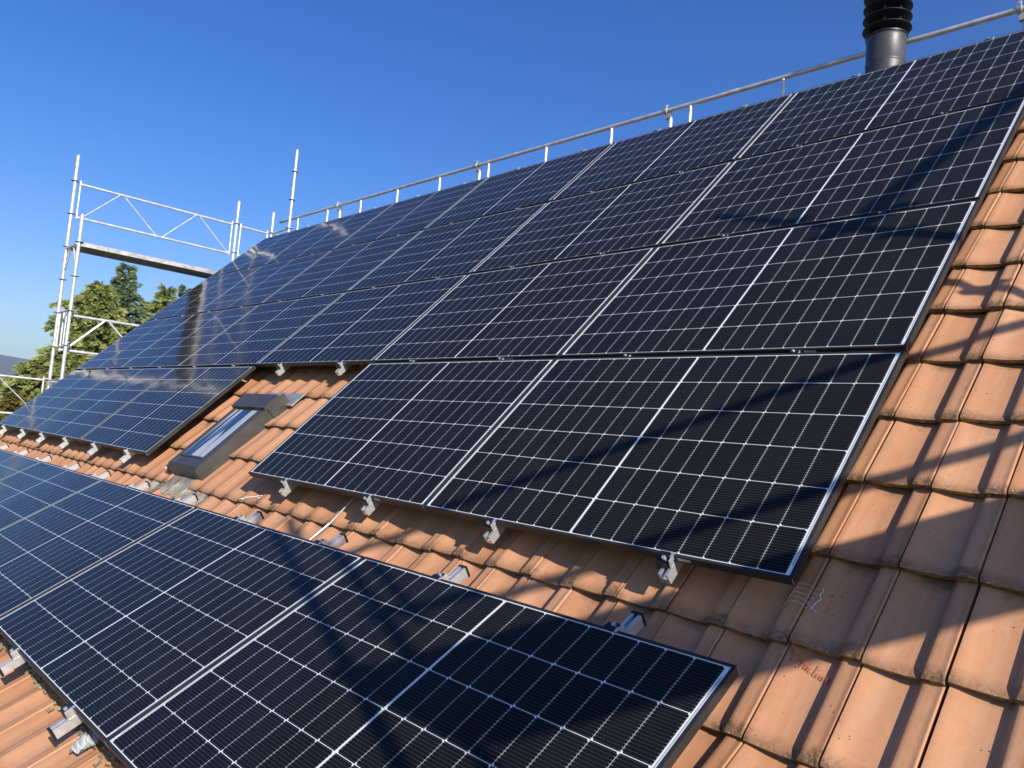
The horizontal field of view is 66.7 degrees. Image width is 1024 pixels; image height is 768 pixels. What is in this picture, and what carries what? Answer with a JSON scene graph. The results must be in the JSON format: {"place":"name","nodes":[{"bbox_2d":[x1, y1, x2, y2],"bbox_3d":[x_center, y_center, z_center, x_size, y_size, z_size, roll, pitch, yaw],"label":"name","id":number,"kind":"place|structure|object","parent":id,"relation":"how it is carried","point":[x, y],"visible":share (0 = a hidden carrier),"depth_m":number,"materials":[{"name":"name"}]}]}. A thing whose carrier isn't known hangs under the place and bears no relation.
{"place":"outdoors","nodes":[
{"label":"outdoors","id":0,"kind":"place"},
{"bbox_2d":[0,354,28,396],"bbox_3d":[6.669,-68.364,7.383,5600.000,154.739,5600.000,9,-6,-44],"label":"hills","id":1,"kind":"structure","parent":0,"point":[7,363],"depth_m":2048.56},
{"bbox_2d":[177,284,192,296],"bbox_3d":[-11.416,1.952,25.759,2.116,10.643,1.719,9,-6,-44],"label":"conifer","id":2,"kind":"object","parent":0,"point":[182,288],"visible":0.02,"depth_m":26.10,"materials":[{"name":"green plant"}]},
{"bbox_2d":[0,0,1023,359],"label":"sky","id":3,"kind":"structure","parent":0,"point":[201,107],"materials":[{"name":"blue"}]},
{"label":"ground","id":4,"kind":"structure","parent":0,"visible":0},
{"bbox_2d":[0,389,30,429],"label":"shrub","id":5,"kind":"object","parent":4,"relation":"on","point":[9,400],"visible":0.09,"depth_m":19.62,"materials":[{"name":"green plant"}]},
{"bbox_2d":[0,328,93,400],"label":"deciduous tree","id":6,"kind":"object","parent":4,"relation":"on","point":[38,366],"visible":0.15,"depth_m":20.95,"materials":[{"name":"green plant"}]},
{"bbox_2d":[0,279,131,405],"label":"deciduous tree","id":7,"kind":"object","parent":4,"relation":"on","point":[96,299],"visible":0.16,"depth_m":22.16,"materials":[{"name":"green plant"}]},
{"bbox_2d":[109,263,147,333],"bbox_3d":[-12.429,1.598,23.429,4.756,10.833,3.510,6,-4,-13],"label":"conifer","id":8,"kind":"object","parent":4,"relation":"on","point":[124,285],"visible":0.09,"depth_m":23.92,"materials":[{"name":"green plant"}]},
{"bbox_2d":[0,149,298,413],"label":"scaffold","id":9,"kind":"object","parent":4,"relation":"on","point":[78,247],"visible":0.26,"depth_m":11.75,"materials":[{"name":"metal"}]},
{"bbox_2d":[127,282,178,322],"bbox_3d":[-11.707,1.922,24.649,4.701,10.490,4.534,9,-6,-44],"label":"conifer","id":10,"kind":"object","parent":4,"relation":"on","point":[163,298],"depth_m":24.86,"materials":[{"name":"green plant"}]},
{"bbox_2d":[0,0,1023,767],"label":"house","id":11,"kind":"structure","parent":4,"relation":"on","point":[886,630],"depth_m":2.60,"materials":[{"name":"ceramic"}]},
{"bbox_2d":[0,444,9,449],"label":"mounting rail","id":12,"kind":"object","parent":11,"relation":"attached to","point":[6,446],"visible":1,"depth_m":8.71,"materials":[{"name":"metal"}]},
{"bbox_2d":[11,449,28,455],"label":"mounting rail","id":13,"kind":"object","parent":11,"relation":"attached to","point":[24,452],"visible":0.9,"depth_m":8.05,"materials":[{"name":"metal"}]},
{"bbox_2d":[0,449,40,479],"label":"solar panel","id":14,"kind":"object","parent":13,"relation":"attached to","point":[11,463],"visible":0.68,"depth_m":7.41,"materials":[{"name":"blue glass"}]},
{"bbox_2d":[32,455,52,461],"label":"mounting rail","id":15,"kind":"object","parent":11,"relation":"attached to","point":[47,458],"visible":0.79,"depth_m":7.42,"materials":[{"name":"metal"}]},
{"bbox_2d":[59,462,80,469],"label":"mounting rail","id":16,"kind":"object","parent":11,"relation":"attached to","point":[75,466],"visible":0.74,"depth_m":6.76,"materials":[{"name":"metal"}]},
{"bbox_2d":[69,730,98,753],"bbox_3d":[-1.619,1.359,2.945,0.096,0.078,0.093,2,-5,30],"label":"lead scrap","id":17,"kind":"object","parent":11,"relation":"on","point":[86,739],"visible":0.96,"depth_m":2.92,"materials":[{"name":"silver metal"}]},
{"bbox_2d":[88,471,111,478],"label":"mounting rail","id":18,"kind":"object","parent":11,"relation":"attached to","point":[106,474],"visible":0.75,"depth_m":6.17,"materials":[{"name":"metal"}]},
{"bbox_2d":[0,461,102,529],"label":"solar panel","id":19,"kind":"object","parent":18,"relation":"attached to","point":[32,489],"visible":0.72,"depth_m":6.15,"materials":[{"name":"blue glass"}]},
{"bbox_2d":[0,511,264,676],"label":"mounting rail","id":20,"kind":"object","parent":11,"relation":"attached to","point":[15,660],"visible":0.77,"depth_m":3.51,"materials":[{"name":"metal"}]},
{"bbox_2d":[0,507,364,745],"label":"solar panel","id":21,"kind":"object","parent":20,"relation":"attached to","point":[113,645],"visible":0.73,"depth_m":3.43,"materials":[{"name":"black glass"}]},
{"bbox_2d":[125,481,150,490],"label":"mounting rail","id":22,"kind":"object","parent":11,"relation":"attached to","point":[144,485],"visible":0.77,"depth_m":5.55,"materials":[{"name":"metal"}]},
{"bbox_2d":[0,234,277,433],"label":"mounting rail","id":23,"kind":"object","parent":11,"relation":"attached to","point":[4,429],"visible":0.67,"depth_m":9.64,"materials":[{"name":"metal"}]},
{"bbox_2d":[17,226,308,438],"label":"mounting rail","id":24,"kind":"object","parent":11,"relation":"attached to","point":[22,433],"visible":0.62,"depth_m":8.95,"materials":[{"name":"metal"}]},
{"bbox_2d":[0,369,116,431],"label":"solar panel","id":25,"kind":"object","parent":24,"relation":"attached to","point":[44,406],"visible":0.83,"depth_m":9.51,"materials":[{"name":"blue glass"}]},
{"bbox_2d":[77,314,193,369],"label":"solar panel","id":26,"kind":"object","parent":24,"relation":"attached to","point":[128,347],"visible":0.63,"depth_m":10.16,"materials":[{"name":"blue glass"}]},
{"bbox_2d":[147,266,260,320],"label":"solar panel","id":27,"kind":"object","parent":24,"relation":"attached to","point":[200,296],"visible":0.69,"depth_m":10.80,"materials":[{"name":"blue glass"}]},
{"bbox_2d":[210,223,320,276],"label":"solar panel","id":28,"kind":"object","parent":24,"relation":"attached to","point":[263,252],"visible":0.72,"depth_m":11.43,"materials":[{"name":"blue glass"}]},
{"bbox_2d":[170,493,198,503],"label":"mounting rail","id":29,"kind":"object","parent":11,"relation":"attached to","point":[192,498],"visible":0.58,"depth_m":4.94,"materials":[{"name":"metal"}]},
{"bbox_2d":[0,479,197,617],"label":"solar panel","id":30,"kind":"object","parent":29,"relation":"attached to","point":[47,549],"visible":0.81,"depth_m":4.75,"materials":[{"name":"blue glass"}]},
{"bbox_2d":[35,217,339,442],"bbox_3d":[-3.742,-0.821,9.633,0.064,0.156,4.729,0,38,46],"label":"mounting rail","id":31,"kind":"object","parent":11,"relation":"attached to","point":[42,437],"visible":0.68,"depth_m":8.35,"materials":[{"name":"metal"}]},
{"bbox_2d":[46,533,348,741],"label":"mounting rail","id":32,"kind":"object","parent":11,"relation":"attached to","point":[70,720],"visible":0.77,"depth_m":2.89,"materials":[{"name":"metal"}]},
{"bbox_2d":[58,207,375,448],"bbox_3d":[-3.119,-0.816,8.990,0.064,0.156,4.729,0,38,46],"label":"mounting rail","id":33,"kind":"object","parent":11,"relation":"attached to","point":[64,443],"visible":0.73,"depth_m":7.70,"materials":[{"name":"metal"}]},
{"bbox_2d":[32,367,174,441],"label":"solar panel","id":34,"kind":"object","parent":33,"relation":"attached to","point":[87,412],"visible":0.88,"depth_m":8.23,"materials":[{"name":"blue glass"}]},
{"bbox_2d":[120,305,257,368],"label":"solar panel","id":35,"kind":"object","parent":33,"relation":"attached to","point":[183,341],"visible":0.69,"depth_m":8.88,"materials":[{"name":"blue glass"}]},
{"bbox_2d":[197,250,330,313],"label":"solar panel","id":36,"kind":"object","parent":33,"relation":"attached to","point":[260,285],"visible":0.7,"depth_m":9.51,"materials":[{"name":"blue glass"}]},
{"bbox_2d":[264,203,393,264],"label":"solar panel","id":37,"kind":"object","parent":33,"relation":"attached to","point":[327,236],"visible":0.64,"depth_m":10.15,"materials":[{"name":"blue glass"}]},
{"bbox_2d":[87,195,418,455],"bbox_3d":[-2.476,-0.810,8.325,0.064,0.156,4.729,0,38,46],"label":"mounting rail","id":38,"kind":"object","parent":11,"relation":"attached to","point":[93,449],"visible":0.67,"depth_m":7.04,"materials":[{"name":"metal"}]},
{"bbox_2d":[119,182,465,462],"bbox_3d":[-1.867,-0.805,7.697,0.064,0.156,4.729,0,38,46],"label":"mounting rail","id":39,"kind":"object","parent":11,"relation":"attached to","point":[126,456],"visible":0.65,"depth_m":6.41,"materials":[{"name":"metal"}]},
{"bbox_2d":[80,366,255,455],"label":"solar panel","id":40,"kind":"object","parent":39,"relation":"attached to","point":[156,415],"visible":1,"depth_m":6.91,"materials":[{"name":"blue glass"}]},
{"bbox_2d":[177,292,344,366],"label":"solar panel","id":41,"kind":"object","parent":39,"relation":"attached to","point":[256,335],"visible":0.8,"depth_m":7.59,"materials":[{"name":"blue glass"}]},
{"bbox_2d":[261,230,421,303],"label":"solar panel","id":42,"kind":"object","parent":39,"relation":"attached to","point":[344,269],"visible":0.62,"depth_m":8.23,"materials":[{"name":"blue glass"}]},
{"bbox_2d":[333,177,487,249],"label":"solar panel","id":43,"kind":"object","parent":39,"relation":"attached to","point":[418,213],"visible":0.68,"depth_m":8.86,"materials":[{"name":"blue glass"}]},
{"bbox_2d":[309,497,355,539],"bbox_3d":[-0.973,0.729,4.048,0.375,0.364,0.011,8,-5,-35],"label":"metal rod","id":44,"kind":"object","parent":11,"relation":"on","point":[330,522],"visible":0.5,"depth_m":4.07,"materials":[{"name":"metal"}]},
{"bbox_2d":[275,167,519,375],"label":"mounting rail","id":45,"kind":"object","parent":11,"relation":"attached to","point":[281,368],"visible":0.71,"depth_m":6.41,"materials":[{"name":"metal"}]},
{"bbox_2d":[431,564,469,583],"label":"mounting rail","id":46,"kind":"object","parent":11,"relation":"attached to","point":[459,574],"visible":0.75,"depth_m":3.04,"materials":[{"name":"metal"}]},
{"bbox_2d":[335,149,585,375],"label":"mounting rail","id":47,"kind":"object","parent":11,"relation":"attached to","point":[341,368],"visible":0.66,"depth_m":5.75,"materials":[{"name":"metal"}]},
{"bbox_2d":[256,274,467,366],"bbox_3d":[-1.271,-0.504,6.409,1.763,0.031,1.135,1,38,46],"label":"solar panel","id":48,"kind":"object","parent":47,"relation":"attached to","point":[364,326],"visible":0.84,"depth_m":6.29,"materials":[{"name":"black glass"}]},
{"bbox_2d":[348,202,548,291],"bbox_3d":[-0.613,-1.215,7.041,1.763,0.032,1.135,1,38,46],"label":"solar panel","id":49,"kind":"object","parent":47,"relation":"attached to","point":[460,248],"visible":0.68,"depth_m":6.94,"materials":[{"name":"black glass"}]},
{"bbox_2d":[425,142,614,228],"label":"solar panel","id":50,"kind":"object","parent":47,"relation":"attached to","point":[539,183],"visible":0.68,"depth_m":7.57,"materials":[{"name":"black glass"}]},
{"bbox_2d":[278,128,660,496],"bbox_3d":[0.013,-0.798,5.773,0.064,0.156,4.699,0,38,46],"label":"mounting rail","id":51,"kind":"object","parent":11,"relation":"attached to","point":[286,489],"visible":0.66,"depth_m":4.49,"materials":[{"name":"metal"}]},
{"bbox_2d":[551,93,794,200],"bbox_3d":[1.276,-1.918,6.399,1.763,0.032,1.135,0,38,46],"label":"solar panel","id":52,"kind":"object","parent":51,"relation":"attached to","point":[723,137],"visible":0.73,"depth_m":6.28,"materials":[{"name":"black glass"}]},
{"bbox_2d":[360,105,746,515],"bbox_3d":[0.608,-0.793,5.159,0.064,0.156,4.699,0,38,46],"label":"mounting rail","id":53,"kind":"object","parent":11,"relation":"attached to","point":[369,507],"visible":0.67,"depth_m":3.87,"materials":[{"name":"metal"}]},
{"bbox_2d":[248,358,555,510],"bbox_3d":[-0.695,0.218,4.505,1.763,0.031,1.135,0,38,46],"label":"solar panel","id":54,"kind":"object","parent":53,"relation":"attached to","point":[413,435],"visible":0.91,"depth_m":4.35,"materials":[{"name":"black glass"}]},
{"bbox_2d":[373,247,655,362],"bbox_3d":[-0.039,-0.494,5.138,1.763,0.031,1.135,0,38,46],"label":"solar panel","id":55,"kind":"object","parent":53,"relation":"attached to","point":[547,310],"visible":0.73,"depth_m":5.00,"materials":[{"name":"black glass"}]},
{"bbox_2d":[471,161,732,273],"bbox_3d":[0.619,-1.205,5.769,1.763,0.033,1.135,1,38,46],"label":"solar panel","id":56,"kind":"object","parent":53,"relation":"attached to","point":[644,214],"visible":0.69,"depth_m":5.64,"materials":[{"name":"black glass"}]},
{"bbox_2d":[602,610,645,635],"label":"mounting rail","id":57,"kind":"object","parent":11,"relation":"attached to","point":[633,622],"visible":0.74,"depth_m":2.43,"materials":[{"name":"metal"}]},
{"bbox_2d":[105,557,739,767],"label":"solar panel","id":58,"kind":"object","parent":57,"relation":"attached to","point":[366,662],"visible":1,"depth_m":2.38,"materials":[{"name":"black glass"}]},
{"bbox_2d":[481,73,859,543],"bbox_3d":[1.242,-0.788,4.506,0.064,0.156,4.699,0,38,46],"label":"mounting rail","id":59,"kind":"object","parent":11,"relation":"attached to","point":[492,530],"visible":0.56,"depth_m":3.22,"materials":[{"name":"metal"}]},
{"bbox_2d":[654,37,994,583],"bbox_3d":[1.847,-0.783,3.881,0.064,0.156,4.699,0,38,46],"label":"mounting rail","id":60,"kind":"object","parent":11,"relation":"attached to","point":[668,566],"visible":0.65,"depth_m":2.60,"materials":[{"name":"metal"}]},
{"bbox_2d":[424,350,906,585],"bbox_3d":[0.538,0.230,3.233,1.763,0.032,1.135,1,38,46],"label":"solar panel","id":61,"kind":"object","parent":60,"relation":"attached to","point":[741,464],"visible":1,"depth_m":3.01,"materials":[{"name":"black glass"}]},
{"bbox_2d":[559,199,979,357],"bbox_3d":[1.195,-0.484,3.863,1.763,0.032,1.135,0,38,46],"label":"solar panel","id":62,"kind":"object","parent":60,"relation":"attached to","point":[867,283],"visible":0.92,"depth_m":3.67,"materials":[{"name":"black glass"}]},
{"bbox_2d":[659,96,1023,245],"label":"solar panel","id":63,"kind":"object","parent":60,"relation":"attached to","point":[952,157],"visible":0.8,"depth_m":4.34,"materials":[{"name":"black glass"}]},
{"bbox_2d":[736,30,1023,159],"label":"solar panel","id":64,"kind":"object","parent":60,"relation":"attached to","point":[986,72],"visible":0.79,"depth_m":5.05,"materials":[{"name":"glass"}]},
{"bbox_2d":[279,0,1023,229],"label":"ridge guardrail","id":65,"kind":"object","parent":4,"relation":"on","point":[1017,10],"visible":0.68,"depth_m":8.14,"materials":[{"name":"metal"}]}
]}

